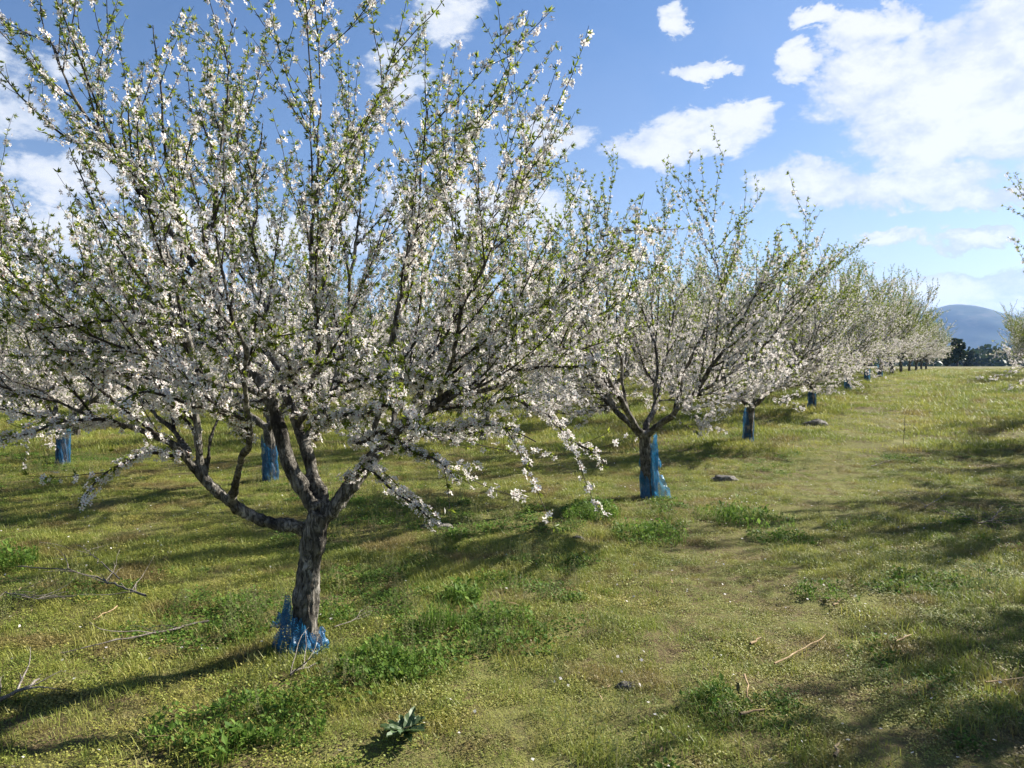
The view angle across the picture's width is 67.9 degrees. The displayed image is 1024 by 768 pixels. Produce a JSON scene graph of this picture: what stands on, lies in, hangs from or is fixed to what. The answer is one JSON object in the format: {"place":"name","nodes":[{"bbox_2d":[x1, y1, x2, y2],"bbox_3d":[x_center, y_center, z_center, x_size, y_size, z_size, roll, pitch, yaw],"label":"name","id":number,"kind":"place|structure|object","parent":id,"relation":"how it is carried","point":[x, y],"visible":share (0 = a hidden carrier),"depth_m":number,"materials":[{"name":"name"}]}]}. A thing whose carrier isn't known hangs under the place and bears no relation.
{"place":"outdoors","nodes":[
{"label":"outdoors","id":0,"kind":"place"},
{"bbox_2d":[40,542,122,579],"bbox_3d":[-3.240,1.276,5.687,0.502,0.168,1.385,-1,2,-32],"label":"fallen branch","id":1,"kind":"object","parent":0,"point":[90,555],"visible":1,"depth_m":5.82,"materials":[{"name":"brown wood"}]},
{"bbox_2d":[305,297,409,336],"bbox_3d":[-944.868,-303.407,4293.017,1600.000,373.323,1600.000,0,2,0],"label":"hill","id":2,"kind":"structure","parent":0,"point":[358,310],"depth_m":4130.65,"materials":[{"name":"blue"}]},
{"bbox_2d":[0,365,1023,767],"bbox_3d":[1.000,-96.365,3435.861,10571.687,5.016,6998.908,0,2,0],"label":"ground","id":3,"kind":"structure","parent":0,"point":[842,715],"depth_m":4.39,"materials":[{"name":"green plant"}]},
{"bbox_2d":[0,268,27,379],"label":"almond tree","id":4,"kind":"object","parent":3,"relation":"on","point":[11,342],"visible":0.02,"depth_m":19.87,"materials":[{"name":"white plant"}]},
{"bbox_2d":[0,538,43,571],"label":"weed plant","id":5,"kind":"object","parent":3,"relation":"on","point":[6,548],"visible":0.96,"depth_m":5.86,"materials":[{"name":"green plant"}]},
{"bbox_2d":[0,647,68,701],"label":"fallen branch","id":6,"kind":"object","parent":3,"relation":"on","point":[6,696],"visible":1,"depth_m":3.65,"materials":[{"name":"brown wood"}]},
{"bbox_2d":[0,569,94,601],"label":"fallen branch","id":7,"kind":"object","parent":3,"relation":"on","point":[41,597],"visible":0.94,"depth_m":5.02,"materials":[{"name":"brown wood"}]},
{"bbox_2d":[0,260,165,434],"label":"almond tree","id":8,"kind":"object","parent":3,"relation":"on","point":[11,366],"visible":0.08,"depth_m":15.67,"materials":[{"name":"white plant"}]},
{"bbox_2d":[15,545,152,596],"bbox_3d":[-2.998,1.356,5.438,1.530,0.285,0.556,1,2,36],"label":"fallen branch","id":9,"kind":"object","parent":3,"relation":"on","point":[117,585],"visible":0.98,"depth_m":5.30,"materials":[{"name":"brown wood"}]},
{"bbox_2d":[0,201,202,468],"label":"almond tree","id":10,"kind":"object","parent":3,"relation":"on","point":[49,384],"visible":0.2,"depth_m":10.87,"materials":[{"name":"white plant"}]},
{"bbox_2d":[55,428,70,464],"bbox_3d":[-6.980,0.959,11.793,0.228,0.656,0.247,0,2,0],"label":"trunk net","id":11,"kind":"object","parent":10,"relation":"attached to","point":[62,448],"visible":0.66,"depth_m":11.74,"materials":[{"name":"blue plastic"}]},
{"bbox_2d":[93,605,117,619],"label":"fallen branch","id":12,"kind":"object","parent":3,"relation":"on","point":[107,612],"visible":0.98,"depth_m":4.75,"materials":[{"name":"beige wood"}]},
{"bbox_2d":[61,620,208,653],"bbox_3d":[-2.132,1.383,4.367,0.291,0.219,0.771,1,2,31],"label":"fallen branch","id":13,"kind":"object","parent":3,"relation":"on","point":[175,628],"visible":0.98,"depth_m":4.38,"materials":[{"name":"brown wood"}]},
{"bbox_2d":[113,313,225,390],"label":"almond tree","id":14,"kind":"object","parent":3,"relation":"on","point":[204,353],"visible":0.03,"depth_m":23.83,"materials":[{"name":"white plant"}]},
{"bbox_2d":[150,295,217,382],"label":"almond tree","id":15,"kind":"object","parent":3,"relation":"on","point":[202,353],"visible":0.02,"depth_m":30.19,"materials":[{"name":"white plant"}]},
{"bbox_2d":[137,687,329,767],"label":"weed plant","id":16,"kind":"object","parent":3,"relation":"on","point":[250,730],"visible":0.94,"depth_m":3.21,"materials":[{"name":"green plant"}]},
{"bbox_2d":[65,138,433,481],"bbox_3d":[-3.175,-0.944,9.720,3.977,4.701,3.958,1,2,38],"label":"almond tree","id":17,"kind":"object","parent":3,"relation":"on","point":[269,439],"visible":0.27,"depth_m":9.51,"materials":[{"name":"white plant"}]},
{"bbox_2d":[261,434,278,481],"bbox_3d":[-3.194,0.976,10.048,0.233,0.650,0.242,0,2,0],"label":"trunk net","id":18,"kind":"object","parent":17,"relation":"attached to","point":[273,461],"visible":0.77,"depth_m":9.98,"materials":[{"name":"blue plastic"}]},
{"bbox_2d":[198,287,310,416],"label":"almond tree","id":19,"kind":"object","parent":3,"relation":"on","point":[236,363],"visible":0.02,"depth_m":20.38,"materials":[{"name":"white plant"}]},
{"bbox_2d":[289,627,330,675],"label":"fallen branch","id":20,"kind":"object","parent":3,"relation":"on","point":[297,669],"visible":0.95,"depth_m":3.86,"materials":[{"name":"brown wood"}]},
{"bbox_2d":[218,256,409,433],"bbox_3d":[-4.079,-0.918,16.271,3.636,4.298,3.619,1,2,39],"label":"almond tree","id":21,"kind":"object","parent":3,"relation":"on","point":[343,305],"visible":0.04,"depth_m":16.11,"materials":[{"name":"white plant"}]},
{"bbox_2d":[0,0,697,652],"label":"almond tree","id":22,"kind":"object","parent":3,"relation":"on","point":[148,376],"visible":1,"depth_m":3.90,"materials":[{"name":"white plant"}]},
{"bbox_2d":[271,595,328,658],"bbox_3d":[-1.185,1.333,4.200,0.378,0.373,0.319,0,2,0],"label":"trunk net","id":23,"kind":"object","parent":22,"relation":"attached to","point":[283,621],"visible":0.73,"depth_m":4.14,"materials":[{"name":"blue plastic"}]},
{"bbox_2d":[334,606,372,626],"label":"fallen branch","id":24,"kind":"object","parent":3,"relation":"on","point":[353,619],"visible":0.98,"depth_m":4.53,"materials":[{"name":"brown wood"}]},
{"bbox_2d":[345,302,437,404],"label":"almond tree","id":25,"kind":"object","parent":3,"relation":"on","point":[399,348],"visible":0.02,"depth_m":25.33,"materials":[{"name":"white plant"}]},
{"bbox_2d":[333,631,450,686],"bbox_3d":[-0.654,1.401,3.989,0.576,0.188,0.682,-1,2,-37],"label":"weed plant","id":26,"kind":"object","parent":3,"relation":"on","point":[396,652],"visible":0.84,"depth_m":3.93,"materials":[{"name":"green plant"}]},
{"bbox_2d":[380,706,425,741],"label":"thistle","id":27,"kind":"object","parent":3,"relation":"on","point":[392,727],"visible":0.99,"depth_m":3.24,"materials":[{"name":"green plant"}]},
{"bbox_2d":[420,523,452,529],"bbox_3d":[-0.719,1.364,7.300,0.327,0.083,0.160,0,2,-11],"label":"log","id":28,"kind":"object","parent":3,"relation":"on","point":[440,524],"visible":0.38,"depth_m":7.27,"materials":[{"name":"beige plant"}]},
{"bbox_2d":[408,587,473,634],"bbox_3d":[-0.424,1.335,4.551,0.420,0.270,0.363,-1,2,-27],"label":"weed plant","id":29,"kind":"object","parent":3,"relation":"on","point":[447,615],"visible":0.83,"depth_m":4.51,"materials":[{"name":"green plant"}]},
{"bbox_2d":[404,282,512,415],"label":"almond tree","id":30,"kind":"object","parent":3,"relation":"on","point":[495,338],"depth_m":20.83,"materials":[{"name":"white plant"}]},
{"bbox_2d":[439,576,485,606],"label":"weed plant","id":31,"kind":"object","parent":3,"relation":"on","point":[459,588],"visible":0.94,"depth_m":5.10,"materials":[{"name":"green plant"}]},
{"bbox_2d":[390,227,575,441],"bbox_3d":[-0.566,-0.988,15.003,4.111,4.531,4.190,-2,2,-42],"label":"almond tree","id":32,"kind":"object","parent":3,"relation":"on","point":[449,351],"visible":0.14,"depth_m":14.18,"materials":[{"name":"white plant"}]},
{"bbox_2d":[457,320,524,399],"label":"almond tree","id":33,"kind":"object","parent":3,"relation":"on","point":[500,367],"visible":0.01,"depth_m":30.80,"materials":[{"name":"white plant"}]},
{"bbox_2d":[464,568,528,589],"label":"weed plant","id":34,"kind":"object","parent":3,"relation":"on","point":[483,580],"visible":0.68,"depth_m":5.56,"materials":[{"name":"green plant"}]},
{"bbox_2d":[452,595,549,648],"bbox_3d":[-0.112,1.385,4.551,0.628,0.169,0.697,-1,2,-22],"label":"weed plant","id":35,"kind":"object","parent":3,"relation":"on","point":[481,616],"visible":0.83,"depth_m":4.56,"materials":[{"name":"green plant"}]},
{"bbox_2d":[0,458,1023,766],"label":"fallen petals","id":36,"kind":"object","parent":3,"relation":"on","point":[580,560],"visible":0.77,"depth_m":5.29,"materials":[{"name":"white plant"}]},
{"bbox_2d":[518,342,581,399],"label":"almond tree","id":37,"kind":"object","parent":3,"relation":"on","point":[542,378],"visible":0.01,"depth_m":25.99,"materials":[{"name":"white plant"}]},
{"bbox_2d":[561,490,622,520],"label":"weed plant","id":38,"kind":"object","parent":3,"relation":"on","point":[589,512],"visible":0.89,"depth_m":7.85,"materials":[{"name":"green plant"}]},
{"bbox_2d":[579,302,647,380],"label":"almond tree","id":39,"kind":"object","parent":3,"relation":"on","point":[617,357],"visible":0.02,"depth_m":31.31,"materials":[{"name":"white plant"}]},
{"bbox_2d":[527,253,707,415],"bbox_3d":[2.471,-1.199,19.465,4.738,4.442,4.015,2,2,43],"label":"almond tree","id":40,"kind":"object","parent":3,"relation":"on","point":[626,373],"visible":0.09,"depth_m":19.14,"materials":[{"name":"white plant"}]},
{"bbox_2d":[211,344,1023,365],"bbox_3d":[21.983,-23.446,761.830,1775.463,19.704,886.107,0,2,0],"label":"woods","id":41,"kind":"object","parent":3,"relation":"on","point":[981,357],"visible":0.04,"depth_m":372.81,"materials":[{"name":"green plant"}]},
{"bbox_2d":[615,681,634,689],"bbox_3d":[0.560,1.474,3.724,0.112,0.030,0.062,0,2,12],"label":"stone","id":42,"kind":"object","parent":3,"relation":"on","point":[624,684],"visible":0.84,"depth_m":3.71,"materials":[{"name":"grey stone"}]},
{"bbox_2d":[610,513,688,545],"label":"weed plant","id":43,"kind":"object","parent":3,"relation":"on","point":[649,530],"visible":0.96,"depth_m":7.02,"materials":[{"name":"green plant"}]},
{"bbox_2d":[496,124,848,498],"bbox_3d":[1.632,-0.772,8.875,4.132,4.468,4.054,1,2,34],"label":"almond tree","id":44,"kind":"object","parent":3,"relation":"on","point":[646,432],"visible":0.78,"depth_m":8.23,"materials":[{"name":"white plant"}]},
{"bbox_2d":[639,434,671,499],"bbox_3d":[1.685,0.958,8.939,0.377,0.810,0.234,1,2,22],"label":"trunk net","id":45,"kind":"object","parent":44,"relation":"attached to","point":[655,465],"visible":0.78,"depth_m":8.91,"materials":[{"name":"blue plastic"}]},
{"bbox_2d":[609,262,743,395],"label":"almond tree","id":46,"kind":"object","parent":3,"relation":"on","point":[623,355],"visible":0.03,"depth_m":24.71,"materials":[{"name":"white plant"}]},
{"bbox_2d":[677,672,754,717],"bbox_3d":[0.927,1.429,3.503,0.347,0.126,0.366,0,2,0],"label":"weed plant","id":47,"kind":"object","parent":3,"relation":"on","point":[714,693],"visible":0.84,"depth_m":3.49,"materials":[{"name":"green plant"}]},
{"bbox_2d":[710,475,737,481],"bbox_3d":[2.900,1.292,10.386,0.395,0.101,0.204,0,2,0],"label":"stone","id":48,"kind":"object","parent":3,"relation":"on","point":[717,478],"visible":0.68,"depth_m":10.31,"materials":[{"name":"grey stone"}]},
{"bbox_2d":[680,279,771,364],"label":"almond tree","id":49,"kind":"object","parent":3,"relation":"on","point":[733,307],"visible":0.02,"depth_m":29.37,"materials":[{"name":"white plant"}]},
{"bbox_2d":[692,494,796,529],"bbox_3d":[2.363,1.263,7.712,0.920,0.282,1.139,-1,2,-22],"label":"weed plant","id":50,"kind":"object","parent":3,"relation":"on","point":[730,512],"visible":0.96,"depth_m":7.67,"materials":[{"name":"green plant"}]},
{"bbox_2d":[743,674,752,702],"bbox_3d":[1.113,1.436,3.591,0.024,0.013,0.309,0,2,13],"label":"peeled stick","id":51,"kind":"object","parent":3,"relation":"on","point":[744,675],"visible":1,"depth_m":3.60,"materials":[{"name":"beige wood"}]},
{"bbox_2d":[739,708,766,714],"bbox_3d":[1.069,1.452,3.375,0.146,0.018,0.019,-1,2,-25],"label":"peeled stick","id":52,"kind":"object","parent":3,"relation":"on","point":[745,712],"visible":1,"depth_m":3.37,"materials":[{"name":"beige wood"}]},
{"bbox_2d":[749,637,761,644],"bbox_3d":[1.346,1.419,4.202,0.020,0.015,0.118,2,2,44],"label":"peeled stick","id":53,"kind":"object","parent":3,"relation":"on","point":[753,642],"visible":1,"depth_m":4.19,"materials":[{"name":"beige wood"}]},
{"bbox_2d":[618,219,904,441],"bbox_3d":[4.577,-0.923,14.057,4.639,4.349,3.931,1,2,32],"label":"almond tree","id":54,"kind":"object","parent":3,"relation":"on","point":[837,328],"visible":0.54,"depth_m":13.84,"materials":[{"name":"white plant"}]},
{"bbox_2d":[742,407,754,441],"bbox_3d":[4.510,0.732,14.483,0.228,0.809,0.239,0,2,0],"label":"trunk net","id":55,"kind":"object","parent":54,"relation":"attached to","point":[745,422],"visible":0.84,"depth_m":14.42,"materials":[{"name":"blue plastic"}]},
{"bbox_2d":[733,280,789,359],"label":"almond tree","id":56,"kind":"object","parent":3,"relation":"on","point":[767,319],"visible":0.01,"depth_m":33.71,"materials":[{"name":"white plant"}]},
{"bbox_2d":[746,527,825,545],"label":"weed plant","id":57,"kind":"object","parent":3,"relation":"on","point":[784,533],"visible":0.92,"depth_m":6.87,"materials":[{"name":"green plant"}]},
{"bbox_2d":[773,635,824,663],"bbox_3d":[1.568,1.432,4.107,0.602,0.016,0.022,-2,2,-43],"label":"peeled stick","id":58,"kind":"object","parent":3,"relation":"on","point":[778,661],"visible":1,"depth_m":4.04,"materials":[{"name":"beige wood"}]},
{"bbox_2d":[803,419,827,426],"bbox_3d":[6.558,0.859,16.362,0.512,0.226,0.381,0,2,0],"label":"stone","id":59,"kind":"object","parent":3,"relation":"on","point":[815,422],"visible":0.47,"depth_m":16.25,"materials":[{"name":"grey stone"}]},
{"bbox_2d":[723,242,912,406],"bbox_3d":[7.384,-1.428,19.185,4.854,4.351,3.994,0,2,-15],"label":"almond tree","id":60,"kind":"object","parent":3,"relation":"on","point":[851,339],"visible":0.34,"depth_m":18.89,"materials":[{"name":"white plant"}]},
{"bbox_2d":[807,387,816,407],"bbox_3d":[7.550,0.348,19.113,0.231,0.604,0.232,0,2,0],"label":"trunk net","id":61,"kind":"object","parent":60,"relation":"attached to","point":[810,402],"visible":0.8,"depth_m":19.05,"materials":[{"name":"blue plastic"}]},
{"bbox_2d":[791,577,861,601],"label":"weed plant","id":62,"kind":"object","parent":3,"relation":"on","point":[804,588],"visible":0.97,"depth_m":5.10,"materials":[{"name":"green plant"}]},
{"bbox_2d":[832,743,839,757],"bbox_3d":[1.312,1.479,3.073,0.024,0.015,0.118,1,2,27],"label":"peeled stick","id":63,"kind":"object","parent":3,"relation":"on","point":[836,749],"visible":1,"depth_m":3.06,"materials":[{"name":"beige wood"}]},
{"bbox_2d":[790,243,925,388],"bbox_3d":[10.323,-2.112,23.996,4.155,4.912,4.135,-1,2,-37],"label":"almond tree","id":64,"kind":"object","parent":3,"relation":"on","point":[890,316],"visible":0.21,"depth_m":23.66,"materials":[{"name":"white plant"}]},
{"bbox_2d":[844,374,851,388],"bbox_3d":[10.602,-0.039,24.007,0.225,0.563,0.242,0,2,0],"label":"trunk net","id":65,"kind":"object","parent":64,"relation":"attached to","point":[846,382],"visible":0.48,"depth_m":23.94,"materials":[{"name":"blue plastic"}]},
{"bbox_2d":[812,263,946,379],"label":"almond tree","id":66,"kind":"object","parent":3,"relation":"on","point":[912,325],"visible":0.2,"depth_m":27.19,"materials":[{"name":"white plant"}]},
{"bbox_2d":[870,454,901,468],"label":"dead twig","id":67,"kind":"object","parent":3,"relation":"on","point":[881,462],"visible":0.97,"depth_m":11.48,"materials":[{"name":"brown wood"}]},
{"bbox_2d":[839,275,940,375],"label":"almond tree","id":68,"kind":"object","parent":3,"relation":"on","point":[897,336],"visible":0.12,"depth_m":32.69,"materials":[{"name":"white plant"}]},
{"bbox_2d":[841,289,954,373],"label":"almond tree","id":69,"kind":"object","parent":3,"relation":"on","point":[923,346],"visible":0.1,"depth_m":38.06,"materials":[{"name":"white plant"}]},
{"bbox_2d":[883,295,943,371],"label":"almond tree","id":70,"kind":"object","parent":3,"relation":"on","point":[904,356],"visible":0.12,"depth_m":42.27,"materials":[{"name":"white plant"}]},
{"bbox_2d":[882,306,954,370],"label":"almond tree","id":71,"kind":"object","parent":3,"relation":"on","point":[932,346],"visible":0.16,"depth_m":47.36,"materials":[{"name":"white plant"}]},
{"bbox_2d":[901,311,950,369],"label":"almond tree","id":72,"kind":"object","parent":3,"relation":"on","point":[917,361],"visible":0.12,"depth_m":53.13,"materials":[{"name":"white plant"}]},
{"bbox_2d":[903,320,951,368],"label":"almond tree","id":73,"kind":"object","parent":3,"relation":"on","point":[921,361],"visible":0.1,"depth_m":59.83,"materials":[{"name":"white plant"}]},
{"bbox_2d":[908,491,951,508],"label":"dead twig","id":74,"kind":"object","parent":3,"relation":"on","point":[931,502],"visible":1,"depth_m":8.40,"materials":[{"name":"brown wood"}]},
{"bbox_2d":[909,329,956,368],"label":"almond tree","id":75,"kind":"object","parent":3,"relation":"on","point":[927,360],"visible":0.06,"depth_m":65.25,"materials":[{"name":"white plant"}]},
{"bbox_2d":[941,351,951,365],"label":"broadleaf tree","id":76,"kind":"object","parent":3,"relation":"on","point":[945,362],"visible":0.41,"depth_m":173.78,"materials":[{"name":"green plant"}]},
{"bbox_2d":[939,338,967,365],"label":"broadleaf tree","id":77,"kind":"object","parent":3,"relation":"on","point":[958,353],"visible":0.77,"depth_m":148.87,"materials":[{"name":"green plant"}]},
{"bbox_2d":[962,350,975,365],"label":"broadleaf tree","id":78,"kind":"object","parent":3,"relation":"on","point":[969,360],"visible":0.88,"depth_m":228.88,"materials":[{"name":"green plant"}]},
{"bbox_2d":[935,503,1014,526],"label":"dead twig","id":79,"kind":"object","parent":3,"relation":"on","point":[964,515],"visible":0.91,"depth_m":7.49,"materials":[{"name":"brown wood"}]},
{"bbox_2d":[975,172,1023,389],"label":"almond tree","id":80,"kind":"object","parent":3,"relation":"on","point":[1008,349],"visible":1,"depth_m":11.22,"materials":[{"name":"white plant"}]},
{"bbox_2d":[977,507,1022,523],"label":"dead twig","id":81,"kind":"object","parent":3,"relation":"on","point":[993,517],"visible":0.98,"depth_m":7.42,"materials":[{"name":"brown wood"}]},
{"bbox_2d":[985,677,1023,682],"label":"peeled stick","id":82,"kind":"object","parent":3,"relation":"on","point":[1003,680],"visible":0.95,"depth_m":3.79,"materials":[{"name":"beige wood"}]},
{"bbox_2d":[986,308,1023,364],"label":"almond tree","id":83,"kind":"object","parent":3,"relation":"on","point":[1015,343],"visible":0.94,"depth_m":30.60,"materials":[{"name":"white plant"}]},
{"bbox_2d":[995,299,1023,358],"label":"almond tree","id":84,"kind":"object","parent":3,"relation":"on","point":[1008,317],"visible":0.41,"depth_m":35.68,"materials":[{"name":"white plant"}]},
{"bbox_2d":[995,312,1023,356],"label":"almond tree","id":85,"kind":"object","parent":3,"relation":"on","point":[1011,341],"visible":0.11,"depth_m":40.94,"materials":[{"name":"white plant"}]},
{"bbox_2d":[0,0,1023,331],"label":"sky","id":86,"kind":"structure","parent":0,"point":[901,122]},
{"bbox_2d":[918,304,1023,352],"bbox_3d":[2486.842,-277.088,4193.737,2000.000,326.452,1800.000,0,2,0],"label":"hill","id":87,"kind":"structure","parent":0,"point":[976,326],"depth_m":3846.89,"materials":[{"name":"blue"}]}
]}

